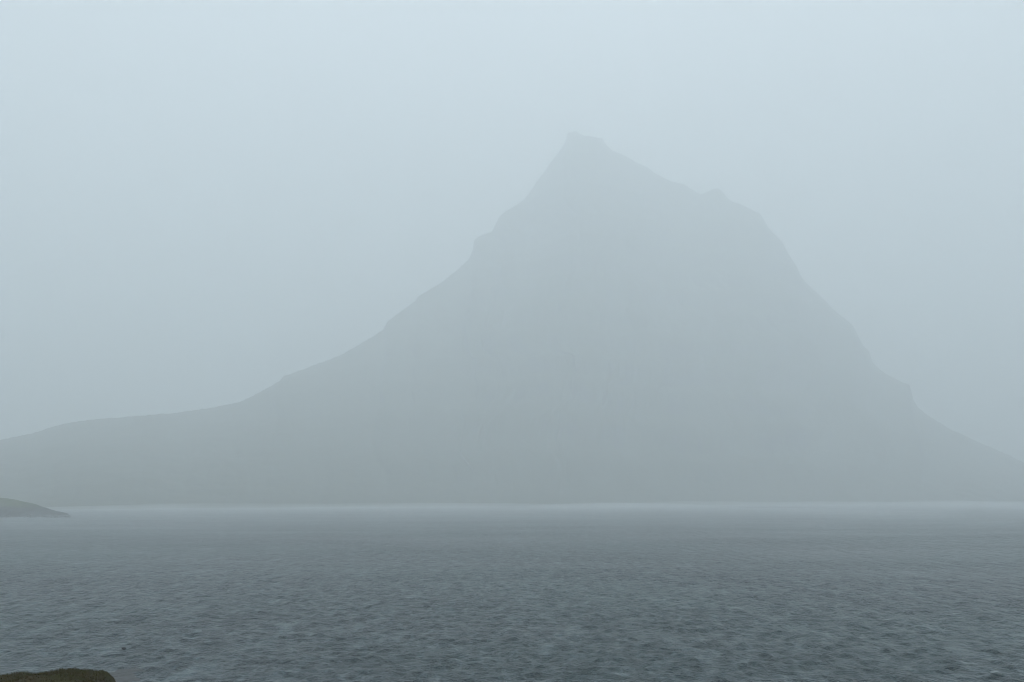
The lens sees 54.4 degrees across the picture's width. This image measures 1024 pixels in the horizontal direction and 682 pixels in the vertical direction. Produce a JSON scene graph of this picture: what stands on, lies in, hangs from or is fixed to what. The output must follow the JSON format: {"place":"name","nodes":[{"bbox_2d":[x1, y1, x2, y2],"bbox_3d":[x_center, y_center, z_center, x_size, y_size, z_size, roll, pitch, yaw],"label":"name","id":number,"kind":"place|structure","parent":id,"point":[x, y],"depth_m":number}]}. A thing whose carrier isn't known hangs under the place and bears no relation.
{"place":"outdoors","nodes":[
{"label":"outdoors","id":0,"kind":"place"},
{"bbox_2d":[0,498,70,517],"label":"headland","id":1,"kind":"structure","parent":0,"point":[10,508],"depth_m":324.33},
{"bbox_2d":[0,667,115,681],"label":"grassy bank","id":2,"kind":"structure","parent":0,"point":[102,676],"depth_m":16.05},
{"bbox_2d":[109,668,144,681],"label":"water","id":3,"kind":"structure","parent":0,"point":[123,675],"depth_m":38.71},
{"bbox_2d":[0,131,1023,508],"bbox_3d":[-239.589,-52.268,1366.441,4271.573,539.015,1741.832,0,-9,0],"label":"mountain","id":4,"kind":"structure","parent":0,"point":[592,321],"depth_m":905.04},
{"bbox_2d":[0,504,1023,681],"bbox_3d":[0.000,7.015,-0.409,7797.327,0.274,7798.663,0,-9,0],"label":"water","id":5,"kind":"structure","parent":0,"point":[828,593],"depth_m":71.34},
{"bbox_2d":[0,0,1023,462],"label":"sky","id":6,"kind":"structure","parent":0,"point":[205,204]}
]}

